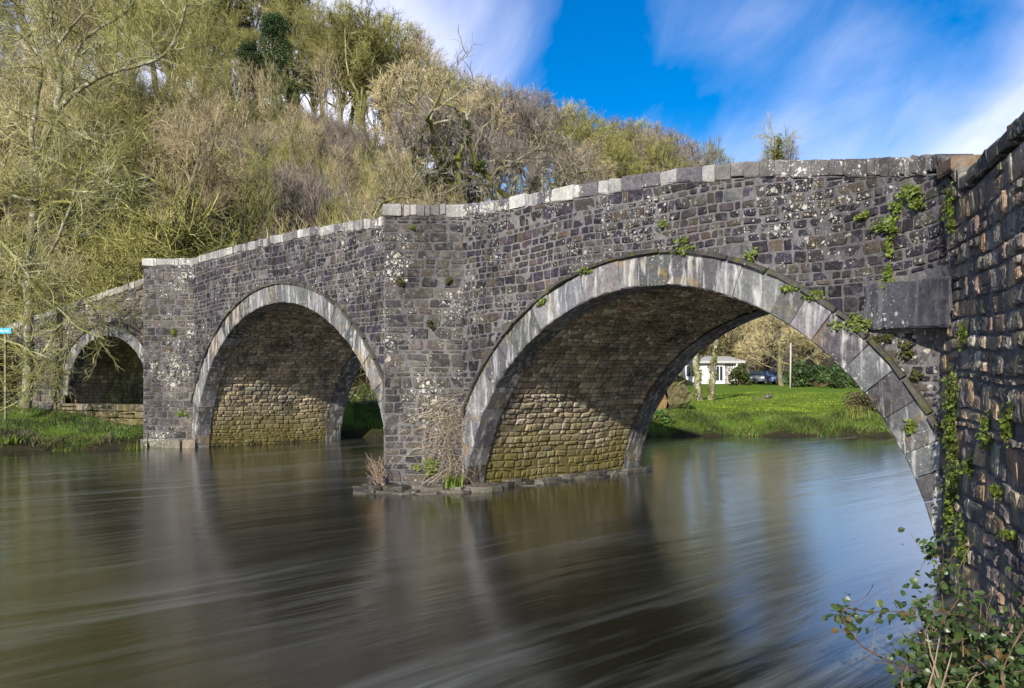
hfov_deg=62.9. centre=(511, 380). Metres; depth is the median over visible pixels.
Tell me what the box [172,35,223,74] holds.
bare tree
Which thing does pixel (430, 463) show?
wall plant
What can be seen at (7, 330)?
river sign
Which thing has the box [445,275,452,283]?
moss tuft
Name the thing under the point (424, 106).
bare tree
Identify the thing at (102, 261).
mossy shrub
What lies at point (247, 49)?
evergreen tree
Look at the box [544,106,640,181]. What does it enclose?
bare tree
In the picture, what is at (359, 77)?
ivy clad tree
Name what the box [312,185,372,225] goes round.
bare shrub
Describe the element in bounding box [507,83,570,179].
bare tree
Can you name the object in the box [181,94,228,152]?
bare sapling
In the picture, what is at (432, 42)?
bare tree
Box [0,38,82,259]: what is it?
bare tree
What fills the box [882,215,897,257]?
wall plant
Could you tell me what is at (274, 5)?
ivy clad tree
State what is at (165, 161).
mossy shrub
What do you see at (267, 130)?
bare shrub
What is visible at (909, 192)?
wall plant
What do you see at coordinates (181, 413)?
wall plant
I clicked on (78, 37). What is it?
bare tree
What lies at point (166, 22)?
bare tree
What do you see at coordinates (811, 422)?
grass
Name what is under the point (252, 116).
bare shrub
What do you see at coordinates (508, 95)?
bare tree
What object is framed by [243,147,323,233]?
bare shrub
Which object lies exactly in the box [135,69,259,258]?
bare tree
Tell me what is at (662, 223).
wall plant
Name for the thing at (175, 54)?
bare tree
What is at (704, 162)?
bare tree
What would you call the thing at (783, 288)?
wall plant
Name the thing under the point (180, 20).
bare tree
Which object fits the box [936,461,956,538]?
wall plant
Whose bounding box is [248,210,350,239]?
bare shrub
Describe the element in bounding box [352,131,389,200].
bare sapling
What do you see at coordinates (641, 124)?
bare tree
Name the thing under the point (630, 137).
bare tree
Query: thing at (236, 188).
bare shrub
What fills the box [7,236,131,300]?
mossy shrub
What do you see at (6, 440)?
grass tuft
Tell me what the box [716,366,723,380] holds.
window
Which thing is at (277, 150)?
bare shrub
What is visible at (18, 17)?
bare tree
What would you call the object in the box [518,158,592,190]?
bare tree
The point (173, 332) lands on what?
wall plant
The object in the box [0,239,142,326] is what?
mossy shrub
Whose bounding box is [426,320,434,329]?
moss tuft
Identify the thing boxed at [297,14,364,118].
bare tree
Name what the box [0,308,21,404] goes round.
mossy shrub
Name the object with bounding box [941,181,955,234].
wall plant
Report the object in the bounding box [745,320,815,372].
bare tree
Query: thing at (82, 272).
mossy shrub
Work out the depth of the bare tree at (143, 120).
38.53 m
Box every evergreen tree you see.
[227,38,276,105]
[239,12,312,113]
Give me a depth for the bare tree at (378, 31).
75.73 m
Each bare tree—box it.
[0,0,21,42]
[0,0,136,213]
[0,0,249,422]
[0,2,30,88]
[0,34,181,256]
[0,35,50,224]
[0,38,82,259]
[0,58,116,277]
[11,0,103,103]
[13,1,115,79]
[22,0,94,55]
[44,0,105,99]
[66,14,197,207]
[73,0,140,76]
[84,16,123,98]
[92,0,180,92]
[98,53,194,147]
[120,0,183,98]
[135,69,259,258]
[140,0,192,84]
[141,31,189,95]
[142,1,207,95]
[146,0,197,111]
[149,0,228,111]
[153,1,250,73]
[156,0,249,99]
[157,0,219,67]
[167,44,241,135]
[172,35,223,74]
[213,54,240,90]
[219,0,305,100]
[219,26,279,96]
[244,0,325,110]
[265,138,447,233]
[274,0,353,119]
[276,56,317,110]
[278,18,329,111]
[296,0,368,127]
[296,64,332,113]
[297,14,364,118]
[302,0,402,135]
[325,70,351,109]
[344,7,439,157]
[355,95,395,148]
[357,25,575,204]
[361,56,468,201]
[371,21,460,142]
[371,93,417,155]
[377,89,490,203]
[388,73,617,203]
[397,32,460,169]
[407,58,480,177]
[422,102,495,181]
[428,63,489,171]
[430,117,522,202]
[436,65,507,193]
[440,74,516,200]
[449,123,562,202]
[467,75,536,198]
[479,106,593,200]
[486,81,543,193]
[489,84,572,181]
[504,130,605,198]
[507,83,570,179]
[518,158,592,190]
[530,97,594,181]
[537,99,613,182]
[540,137,622,190]
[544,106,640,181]
[579,126,624,180]
[595,117,623,178]
[598,131,639,178]
[599,113,653,164]
[608,123,651,177]
[618,128,670,178]
[622,115,669,163]
[622,133,698,174]
[631,118,680,157]
[636,121,702,168]
[644,136,701,172]
[663,127,718,377]
[696,132,734,166]
[705,317,787,358]
[737,316,788,370]
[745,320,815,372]
[756,132,801,371]
[769,331,829,364]
[779,326,829,364]
[796,346,837,365]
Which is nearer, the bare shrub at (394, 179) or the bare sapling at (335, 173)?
the bare sapling at (335, 173)
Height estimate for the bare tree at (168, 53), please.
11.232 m
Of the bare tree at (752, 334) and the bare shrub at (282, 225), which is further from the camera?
the bare tree at (752, 334)
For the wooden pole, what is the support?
on the ground at (350, 429)
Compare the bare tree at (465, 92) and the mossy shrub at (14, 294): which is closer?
the mossy shrub at (14, 294)
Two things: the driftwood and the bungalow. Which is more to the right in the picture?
the driftwood
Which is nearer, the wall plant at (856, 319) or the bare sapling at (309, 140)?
the wall plant at (856, 319)
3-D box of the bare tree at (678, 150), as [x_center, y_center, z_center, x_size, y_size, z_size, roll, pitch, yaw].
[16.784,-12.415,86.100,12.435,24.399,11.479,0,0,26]
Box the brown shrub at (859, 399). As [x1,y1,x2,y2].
[841,390,878,412]
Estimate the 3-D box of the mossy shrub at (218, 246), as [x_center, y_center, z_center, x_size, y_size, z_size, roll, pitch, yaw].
[-15.361,-2.909,36.110,9.026,7.580,9.613,0,0,8]
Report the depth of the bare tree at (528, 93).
87.34 m
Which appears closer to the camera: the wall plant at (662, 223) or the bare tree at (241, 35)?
the wall plant at (662, 223)
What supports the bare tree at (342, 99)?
on the ground at (350, 429)
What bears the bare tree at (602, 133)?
on the ground at (350, 429)
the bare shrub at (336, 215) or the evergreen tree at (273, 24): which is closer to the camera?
the bare shrub at (336, 215)
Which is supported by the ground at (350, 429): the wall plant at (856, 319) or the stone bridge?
the stone bridge
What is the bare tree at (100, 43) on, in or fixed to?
on the ground at (350, 429)
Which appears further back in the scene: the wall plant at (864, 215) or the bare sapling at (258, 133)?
the bare sapling at (258, 133)
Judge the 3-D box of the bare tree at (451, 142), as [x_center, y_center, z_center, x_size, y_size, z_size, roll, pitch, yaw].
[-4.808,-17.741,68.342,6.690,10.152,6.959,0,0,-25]
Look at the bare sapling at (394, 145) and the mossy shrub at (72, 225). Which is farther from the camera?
the bare sapling at (394, 145)
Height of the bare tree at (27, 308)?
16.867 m
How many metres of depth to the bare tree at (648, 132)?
92.67 m
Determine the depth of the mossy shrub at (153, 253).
35.14 m
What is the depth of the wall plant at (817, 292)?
10.09 m
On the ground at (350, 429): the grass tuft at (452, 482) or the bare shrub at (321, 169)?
the bare shrub at (321, 169)
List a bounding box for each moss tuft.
[396,276,403,285]
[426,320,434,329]
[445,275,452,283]
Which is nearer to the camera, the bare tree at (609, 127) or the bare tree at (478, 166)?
the bare tree at (478, 166)
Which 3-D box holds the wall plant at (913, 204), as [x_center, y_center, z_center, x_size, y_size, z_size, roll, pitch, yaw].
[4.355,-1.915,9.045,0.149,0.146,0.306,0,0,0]
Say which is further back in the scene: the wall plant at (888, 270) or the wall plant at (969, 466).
the wall plant at (888, 270)
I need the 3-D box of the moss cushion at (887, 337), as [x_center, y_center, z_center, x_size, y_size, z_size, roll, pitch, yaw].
[4.207,-0.474,9.496,0.116,0.131,0.253,0,0,-32]
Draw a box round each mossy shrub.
[0,202,206,315]
[0,220,167,288]
[0,231,42,321]
[0,235,134,322]
[0,238,141,321]
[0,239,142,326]
[0,294,56,324]
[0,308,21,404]
[0,311,45,407]
[0,318,22,376]
[1,155,379,295]
[1,213,195,322]
[5,103,267,249]
[5,233,214,319]
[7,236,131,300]
[14,186,136,251]
[19,78,278,246]
[40,192,238,287]
[43,130,202,220]
[56,252,143,305]
[92,219,232,287]
[116,127,231,221]
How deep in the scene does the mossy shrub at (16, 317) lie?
30.67 m
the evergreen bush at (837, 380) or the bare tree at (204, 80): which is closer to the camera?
the bare tree at (204, 80)
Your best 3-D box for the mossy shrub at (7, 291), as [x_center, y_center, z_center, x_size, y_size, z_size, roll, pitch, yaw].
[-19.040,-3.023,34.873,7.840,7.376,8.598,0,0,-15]
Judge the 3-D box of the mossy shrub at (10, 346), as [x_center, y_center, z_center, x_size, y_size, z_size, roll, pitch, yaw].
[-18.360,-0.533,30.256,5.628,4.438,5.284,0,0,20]
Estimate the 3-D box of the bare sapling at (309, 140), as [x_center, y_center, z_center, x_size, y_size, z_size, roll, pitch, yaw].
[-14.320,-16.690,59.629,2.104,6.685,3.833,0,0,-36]
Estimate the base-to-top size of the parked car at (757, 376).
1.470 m
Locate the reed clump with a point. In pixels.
(136, 448)
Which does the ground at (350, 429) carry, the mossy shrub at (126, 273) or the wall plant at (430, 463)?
the mossy shrub at (126, 273)
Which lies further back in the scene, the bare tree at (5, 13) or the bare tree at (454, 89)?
the bare tree at (454, 89)
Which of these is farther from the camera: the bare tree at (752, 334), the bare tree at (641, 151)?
the bare tree at (752, 334)
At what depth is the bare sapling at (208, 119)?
53.73 m
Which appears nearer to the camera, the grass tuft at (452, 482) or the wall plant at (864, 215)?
the wall plant at (864, 215)
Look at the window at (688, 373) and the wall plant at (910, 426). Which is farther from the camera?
the window at (688, 373)
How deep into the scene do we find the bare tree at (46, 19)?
69.61 m
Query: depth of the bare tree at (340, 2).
77.85 m
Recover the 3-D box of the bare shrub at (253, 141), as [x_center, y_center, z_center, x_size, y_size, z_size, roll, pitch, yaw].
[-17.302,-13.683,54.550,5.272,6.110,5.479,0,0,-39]
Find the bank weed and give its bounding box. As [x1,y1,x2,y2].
[652,408,675,423]
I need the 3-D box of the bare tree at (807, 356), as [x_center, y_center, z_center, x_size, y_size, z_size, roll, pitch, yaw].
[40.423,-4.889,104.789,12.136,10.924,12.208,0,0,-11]
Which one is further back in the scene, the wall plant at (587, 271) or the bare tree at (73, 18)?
the bare tree at (73, 18)
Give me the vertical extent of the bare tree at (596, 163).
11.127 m
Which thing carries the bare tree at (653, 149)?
on the ground at (350, 429)
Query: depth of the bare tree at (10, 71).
43.23 m
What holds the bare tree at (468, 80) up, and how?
on the ground at (350, 429)
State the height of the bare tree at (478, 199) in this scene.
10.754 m
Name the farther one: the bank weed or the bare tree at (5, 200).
the bare tree at (5, 200)
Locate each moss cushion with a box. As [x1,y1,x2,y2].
[874,333,894,342]
[895,341,914,359]
[909,367,924,381]
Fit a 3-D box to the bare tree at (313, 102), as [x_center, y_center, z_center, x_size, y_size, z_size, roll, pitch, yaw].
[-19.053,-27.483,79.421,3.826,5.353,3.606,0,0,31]
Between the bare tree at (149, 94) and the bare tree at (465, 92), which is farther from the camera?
the bare tree at (465, 92)
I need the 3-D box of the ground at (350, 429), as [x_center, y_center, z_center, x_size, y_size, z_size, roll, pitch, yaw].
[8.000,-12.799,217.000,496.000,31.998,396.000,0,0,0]
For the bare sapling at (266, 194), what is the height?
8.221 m
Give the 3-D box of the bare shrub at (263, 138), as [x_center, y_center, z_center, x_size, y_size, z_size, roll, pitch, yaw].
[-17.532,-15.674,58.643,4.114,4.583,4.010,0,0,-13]
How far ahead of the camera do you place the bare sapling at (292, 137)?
53.05 m
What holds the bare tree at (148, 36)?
on the ground at (350, 429)
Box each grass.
[0,391,892,449]
[366,454,386,485]
[390,386,499,484]
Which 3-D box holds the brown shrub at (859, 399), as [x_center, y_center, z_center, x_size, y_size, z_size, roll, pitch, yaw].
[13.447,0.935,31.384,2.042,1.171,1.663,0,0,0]
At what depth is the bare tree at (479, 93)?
78.70 m
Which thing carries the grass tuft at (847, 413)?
on the ground at (350, 429)
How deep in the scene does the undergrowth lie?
54.67 m
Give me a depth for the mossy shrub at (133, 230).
36.26 m
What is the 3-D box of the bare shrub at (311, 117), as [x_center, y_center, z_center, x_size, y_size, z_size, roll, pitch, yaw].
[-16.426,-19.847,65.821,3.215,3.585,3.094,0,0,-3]
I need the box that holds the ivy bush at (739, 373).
[728,363,752,385]
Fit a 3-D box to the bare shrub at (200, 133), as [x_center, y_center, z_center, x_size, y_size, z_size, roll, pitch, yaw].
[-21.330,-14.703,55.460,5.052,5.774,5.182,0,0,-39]
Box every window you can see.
[685,366,694,376]
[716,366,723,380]
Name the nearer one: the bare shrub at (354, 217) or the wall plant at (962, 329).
the wall plant at (962, 329)
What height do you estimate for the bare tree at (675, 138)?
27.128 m
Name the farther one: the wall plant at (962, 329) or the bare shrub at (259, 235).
the bare shrub at (259, 235)
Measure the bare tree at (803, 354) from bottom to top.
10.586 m
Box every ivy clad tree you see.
[189,0,265,99]
[248,0,325,111]
[299,5,391,139]
[337,0,388,126]
[354,2,406,94]
[748,112,803,370]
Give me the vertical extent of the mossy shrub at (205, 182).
8.781 m
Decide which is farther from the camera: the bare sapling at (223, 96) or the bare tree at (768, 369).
the bare tree at (768, 369)
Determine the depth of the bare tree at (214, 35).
86.46 m
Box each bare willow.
[701,316,785,363]
[728,314,827,385]
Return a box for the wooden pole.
[789,343,791,387]
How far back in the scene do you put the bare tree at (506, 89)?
80.55 m
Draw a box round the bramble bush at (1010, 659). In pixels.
[822,527,1023,687]
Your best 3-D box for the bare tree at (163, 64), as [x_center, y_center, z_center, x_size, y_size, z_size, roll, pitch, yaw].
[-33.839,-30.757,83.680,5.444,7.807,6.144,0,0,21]
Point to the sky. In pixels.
(859, 79)
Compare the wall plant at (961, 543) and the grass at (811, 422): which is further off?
the grass at (811, 422)
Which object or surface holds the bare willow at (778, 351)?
on the ground at (350, 429)
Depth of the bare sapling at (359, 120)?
66.00 m
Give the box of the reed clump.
[118,441,156,450]
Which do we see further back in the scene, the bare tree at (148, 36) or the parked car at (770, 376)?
the parked car at (770, 376)
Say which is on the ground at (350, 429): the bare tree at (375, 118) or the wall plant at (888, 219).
the bare tree at (375, 118)
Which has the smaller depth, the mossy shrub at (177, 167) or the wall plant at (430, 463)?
the wall plant at (430, 463)
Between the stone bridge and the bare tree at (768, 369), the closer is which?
the stone bridge
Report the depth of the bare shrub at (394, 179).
62.70 m
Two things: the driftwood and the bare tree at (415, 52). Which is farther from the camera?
the bare tree at (415, 52)
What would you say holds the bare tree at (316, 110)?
on the ground at (350, 429)
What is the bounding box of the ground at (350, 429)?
[0,89,893,451]
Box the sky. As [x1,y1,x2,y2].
[0,0,1023,200]
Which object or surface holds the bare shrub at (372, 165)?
on the ground at (350, 429)
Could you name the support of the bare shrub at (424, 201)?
on the ground at (350, 429)
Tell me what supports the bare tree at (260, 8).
on the ground at (350, 429)
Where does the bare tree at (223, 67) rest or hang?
on the ground at (350, 429)
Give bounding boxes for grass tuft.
[0,435,29,443]
[439,470,468,488]
[839,405,878,418]
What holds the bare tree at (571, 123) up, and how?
on the ground at (350, 429)
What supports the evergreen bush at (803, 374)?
on the ground at (350, 429)
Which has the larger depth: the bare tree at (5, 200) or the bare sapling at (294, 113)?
the bare sapling at (294, 113)
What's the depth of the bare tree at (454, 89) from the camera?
81.61 m
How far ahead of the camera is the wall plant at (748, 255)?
10.75 m
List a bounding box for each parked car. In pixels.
[748,371,764,383]
[758,371,785,383]
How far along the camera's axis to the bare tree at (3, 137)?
35.63 m
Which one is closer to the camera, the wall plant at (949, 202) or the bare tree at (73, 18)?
the wall plant at (949, 202)
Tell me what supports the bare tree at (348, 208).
on the ground at (350, 429)
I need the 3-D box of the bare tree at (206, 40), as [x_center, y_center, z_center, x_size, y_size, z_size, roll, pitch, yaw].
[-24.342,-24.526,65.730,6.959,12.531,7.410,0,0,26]
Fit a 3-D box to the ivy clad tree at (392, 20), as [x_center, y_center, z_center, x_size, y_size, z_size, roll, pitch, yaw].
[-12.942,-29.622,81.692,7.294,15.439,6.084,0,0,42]
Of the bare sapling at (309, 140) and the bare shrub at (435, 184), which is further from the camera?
the bare shrub at (435, 184)
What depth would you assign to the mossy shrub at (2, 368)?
28.12 m
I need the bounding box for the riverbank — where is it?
[896,673,1023,687]
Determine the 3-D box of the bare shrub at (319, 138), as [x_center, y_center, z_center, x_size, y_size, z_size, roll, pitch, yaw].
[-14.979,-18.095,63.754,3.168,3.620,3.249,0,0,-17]
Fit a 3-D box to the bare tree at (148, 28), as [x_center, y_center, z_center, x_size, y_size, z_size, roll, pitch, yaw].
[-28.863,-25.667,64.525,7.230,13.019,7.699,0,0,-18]
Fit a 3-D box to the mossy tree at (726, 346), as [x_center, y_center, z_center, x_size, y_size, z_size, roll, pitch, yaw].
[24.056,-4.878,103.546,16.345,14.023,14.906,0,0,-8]
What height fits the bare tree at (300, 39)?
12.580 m
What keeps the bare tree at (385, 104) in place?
on the ground at (350, 429)
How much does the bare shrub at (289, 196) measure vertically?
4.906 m
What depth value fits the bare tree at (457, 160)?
58.15 m
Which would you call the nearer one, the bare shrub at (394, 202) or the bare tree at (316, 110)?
the bare shrub at (394, 202)
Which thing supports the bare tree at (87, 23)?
on the ground at (350, 429)
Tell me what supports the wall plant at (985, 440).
attached to the stone bridge
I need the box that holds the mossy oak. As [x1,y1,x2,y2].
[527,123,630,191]
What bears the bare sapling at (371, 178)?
on the ground at (350, 429)
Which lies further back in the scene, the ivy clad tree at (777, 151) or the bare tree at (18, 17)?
the ivy clad tree at (777, 151)
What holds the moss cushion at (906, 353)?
attached to the stone bridge
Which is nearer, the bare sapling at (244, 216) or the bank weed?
the bank weed
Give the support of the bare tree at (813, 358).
on the ground at (350, 429)
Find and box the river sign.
[0,328,11,420]
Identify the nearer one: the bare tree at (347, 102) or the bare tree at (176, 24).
the bare tree at (176, 24)
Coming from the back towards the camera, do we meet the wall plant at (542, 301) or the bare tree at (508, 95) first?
the bare tree at (508, 95)
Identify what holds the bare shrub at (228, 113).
on the ground at (350, 429)
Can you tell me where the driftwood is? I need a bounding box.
[753,393,772,399]
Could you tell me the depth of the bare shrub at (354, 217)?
47.06 m
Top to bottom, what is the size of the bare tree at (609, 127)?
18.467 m
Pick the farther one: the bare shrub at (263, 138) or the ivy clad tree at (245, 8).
the ivy clad tree at (245, 8)
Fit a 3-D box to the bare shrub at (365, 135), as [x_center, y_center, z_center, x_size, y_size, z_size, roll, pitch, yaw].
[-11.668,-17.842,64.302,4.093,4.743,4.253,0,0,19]
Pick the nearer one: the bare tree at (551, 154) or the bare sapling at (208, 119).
the bare sapling at (208, 119)
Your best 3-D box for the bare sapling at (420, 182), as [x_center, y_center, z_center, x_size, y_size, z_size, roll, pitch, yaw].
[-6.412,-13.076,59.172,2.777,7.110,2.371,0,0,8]
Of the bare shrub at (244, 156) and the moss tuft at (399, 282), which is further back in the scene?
the bare shrub at (244, 156)
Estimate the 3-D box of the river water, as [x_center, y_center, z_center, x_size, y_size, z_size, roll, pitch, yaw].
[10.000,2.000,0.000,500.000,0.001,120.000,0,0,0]
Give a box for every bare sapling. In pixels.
[164,91,231,143]
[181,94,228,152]
[195,79,222,145]
[206,66,234,135]
[216,138,263,243]
[217,52,282,142]
[238,128,284,238]
[242,116,279,221]
[252,55,282,132]
[258,98,318,168]
[262,63,300,138]
[271,103,311,185]
[285,45,353,125]
[298,97,325,174]
[313,143,344,208]
[329,143,367,214]
[338,149,392,206]
[339,72,371,143]
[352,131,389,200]
[355,148,420,203]
[362,166,399,217]
[372,83,407,159]
[404,154,438,204]
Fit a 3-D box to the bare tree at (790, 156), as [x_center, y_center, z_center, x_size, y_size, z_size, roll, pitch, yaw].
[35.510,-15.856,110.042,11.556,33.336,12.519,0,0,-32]
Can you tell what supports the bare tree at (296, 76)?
on the ground at (350, 429)
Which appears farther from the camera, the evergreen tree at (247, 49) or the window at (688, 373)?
the window at (688, 373)
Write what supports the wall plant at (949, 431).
attached to the stone bridge
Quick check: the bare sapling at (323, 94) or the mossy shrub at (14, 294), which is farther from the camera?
the bare sapling at (323, 94)
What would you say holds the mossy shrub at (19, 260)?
on the ground at (350, 429)
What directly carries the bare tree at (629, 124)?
on the ground at (350, 429)
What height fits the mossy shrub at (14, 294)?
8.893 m
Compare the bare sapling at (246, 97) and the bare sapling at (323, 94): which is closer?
the bare sapling at (246, 97)
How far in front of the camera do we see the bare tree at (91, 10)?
66.40 m
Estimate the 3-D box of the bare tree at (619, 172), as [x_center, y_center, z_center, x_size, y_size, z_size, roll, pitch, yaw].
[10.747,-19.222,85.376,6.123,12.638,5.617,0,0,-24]
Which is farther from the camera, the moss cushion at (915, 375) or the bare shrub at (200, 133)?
the bare shrub at (200, 133)
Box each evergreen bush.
[783,359,850,386]
[817,372,858,388]
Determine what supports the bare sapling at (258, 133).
on the ground at (350, 429)
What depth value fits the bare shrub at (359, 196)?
53.77 m
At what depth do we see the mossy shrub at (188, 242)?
36.83 m
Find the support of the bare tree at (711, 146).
on the ground at (350, 429)
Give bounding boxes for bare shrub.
[171,114,231,163]
[178,131,275,234]
[191,130,270,230]
[202,93,259,139]
[208,123,285,213]
[218,97,267,142]
[233,219,285,243]
[236,124,284,158]
[236,126,303,210]
[238,117,292,148]
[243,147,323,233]
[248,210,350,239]
[253,162,325,230]
[260,123,303,167]
[281,164,357,228]
[285,105,320,148]
[289,149,339,196]
[300,116,335,160]
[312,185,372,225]
[313,127,367,187]
[317,110,358,153]
[330,203,379,224]
[337,184,388,217]
[337,193,407,222]
[342,118,390,163]
[351,147,394,192]
[365,176,460,212]
[373,193,419,216]
[375,157,409,196]
[426,167,448,204]
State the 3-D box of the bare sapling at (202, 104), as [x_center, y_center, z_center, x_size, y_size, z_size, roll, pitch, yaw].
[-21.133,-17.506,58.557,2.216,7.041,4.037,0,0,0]
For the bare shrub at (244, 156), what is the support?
on the ground at (350, 429)
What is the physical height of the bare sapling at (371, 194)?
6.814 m
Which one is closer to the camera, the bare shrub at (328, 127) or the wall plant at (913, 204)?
the wall plant at (913, 204)
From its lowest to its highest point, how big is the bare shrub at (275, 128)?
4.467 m
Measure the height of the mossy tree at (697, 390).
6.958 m
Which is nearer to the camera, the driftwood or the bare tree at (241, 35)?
the driftwood
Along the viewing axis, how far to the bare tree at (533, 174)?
59.76 m
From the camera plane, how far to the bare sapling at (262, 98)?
63.68 m
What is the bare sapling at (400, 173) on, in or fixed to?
on the ground at (350, 429)
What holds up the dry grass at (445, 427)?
attached to the stone bridge
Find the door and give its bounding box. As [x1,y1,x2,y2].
[703,366,709,383]
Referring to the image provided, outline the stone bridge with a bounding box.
[0,112,1023,654]
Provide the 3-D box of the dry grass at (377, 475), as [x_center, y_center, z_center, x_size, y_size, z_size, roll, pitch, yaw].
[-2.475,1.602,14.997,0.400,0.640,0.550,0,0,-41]
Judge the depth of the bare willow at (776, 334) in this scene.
106.81 m
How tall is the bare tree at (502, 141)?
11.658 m
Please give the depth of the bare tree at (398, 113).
83.02 m
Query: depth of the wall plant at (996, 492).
6.66 m
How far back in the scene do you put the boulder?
32.12 m
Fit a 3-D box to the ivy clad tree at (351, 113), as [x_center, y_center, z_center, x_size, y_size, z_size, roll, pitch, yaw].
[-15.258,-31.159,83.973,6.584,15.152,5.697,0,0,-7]
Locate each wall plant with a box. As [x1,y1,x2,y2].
[170,327,176,336]
[177,409,188,417]
[412,457,439,477]
[535,298,548,306]
[577,266,592,274]
[656,219,666,227]
[668,235,697,256]
[742,246,757,261]
[780,284,801,293]
[801,289,827,302]
[827,312,872,337]
[853,209,869,221]
[870,215,898,232]
[878,262,894,288]
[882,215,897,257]
[886,199,902,214]
[893,182,922,201]
[902,418,917,434]
[905,194,926,209]
[936,366,962,498]
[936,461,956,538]
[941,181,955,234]
[950,513,969,576]
[952,320,967,351]
[959,451,973,478]
[974,410,992,451]
[986,482,1002,502]
[994,395,1014,448]
[995,528,1016,541]
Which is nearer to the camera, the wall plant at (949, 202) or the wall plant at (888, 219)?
the wall plant at (949, 202)
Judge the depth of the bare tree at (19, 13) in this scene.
81.45 m
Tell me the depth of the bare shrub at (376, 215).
48.57 m
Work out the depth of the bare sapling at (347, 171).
53.38 m
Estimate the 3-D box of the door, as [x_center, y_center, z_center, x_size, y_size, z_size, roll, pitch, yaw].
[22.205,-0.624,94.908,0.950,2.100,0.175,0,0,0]
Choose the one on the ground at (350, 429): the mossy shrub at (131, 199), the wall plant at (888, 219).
the mossy shrub at (131, 199)
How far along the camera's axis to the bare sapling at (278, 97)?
62.36 m
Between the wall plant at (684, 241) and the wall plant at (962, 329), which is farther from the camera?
the wall plant at (684, 241)
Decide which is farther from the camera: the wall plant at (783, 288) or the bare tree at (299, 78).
the bare tree at (299, 78)
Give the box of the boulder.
[657,380,692,409]
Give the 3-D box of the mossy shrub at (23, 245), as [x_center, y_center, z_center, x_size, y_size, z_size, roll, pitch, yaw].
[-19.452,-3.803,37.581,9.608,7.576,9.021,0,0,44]
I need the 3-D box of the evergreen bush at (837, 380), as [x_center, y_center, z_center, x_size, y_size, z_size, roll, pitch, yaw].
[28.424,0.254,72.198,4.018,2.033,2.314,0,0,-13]
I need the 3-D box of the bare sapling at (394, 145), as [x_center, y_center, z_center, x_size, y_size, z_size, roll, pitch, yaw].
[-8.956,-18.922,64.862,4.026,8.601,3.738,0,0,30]
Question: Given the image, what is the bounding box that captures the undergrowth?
[1,80,676,407]
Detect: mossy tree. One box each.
[690,335,722,400]
[699,322,774,370]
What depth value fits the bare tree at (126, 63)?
48.57 m
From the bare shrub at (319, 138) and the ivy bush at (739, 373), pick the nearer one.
the bare shrub at (319, 138)
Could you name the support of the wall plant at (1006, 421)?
attached to the stone bridge
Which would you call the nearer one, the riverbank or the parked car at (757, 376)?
the riverbank
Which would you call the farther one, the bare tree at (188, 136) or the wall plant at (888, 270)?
the bare tree at (188, 136)
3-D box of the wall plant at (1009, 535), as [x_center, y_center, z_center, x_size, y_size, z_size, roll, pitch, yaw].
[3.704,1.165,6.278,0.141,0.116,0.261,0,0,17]
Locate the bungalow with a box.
[682,356,744,383]
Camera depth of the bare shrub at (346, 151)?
60.14 m
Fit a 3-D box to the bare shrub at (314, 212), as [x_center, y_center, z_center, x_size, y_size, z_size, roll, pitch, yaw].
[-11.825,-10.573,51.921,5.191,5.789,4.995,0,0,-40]
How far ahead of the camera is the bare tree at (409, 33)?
77.37 m
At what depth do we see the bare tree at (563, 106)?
86.04 m
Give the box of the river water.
[0,436,1023,687]
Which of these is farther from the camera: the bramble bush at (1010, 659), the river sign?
the river sign

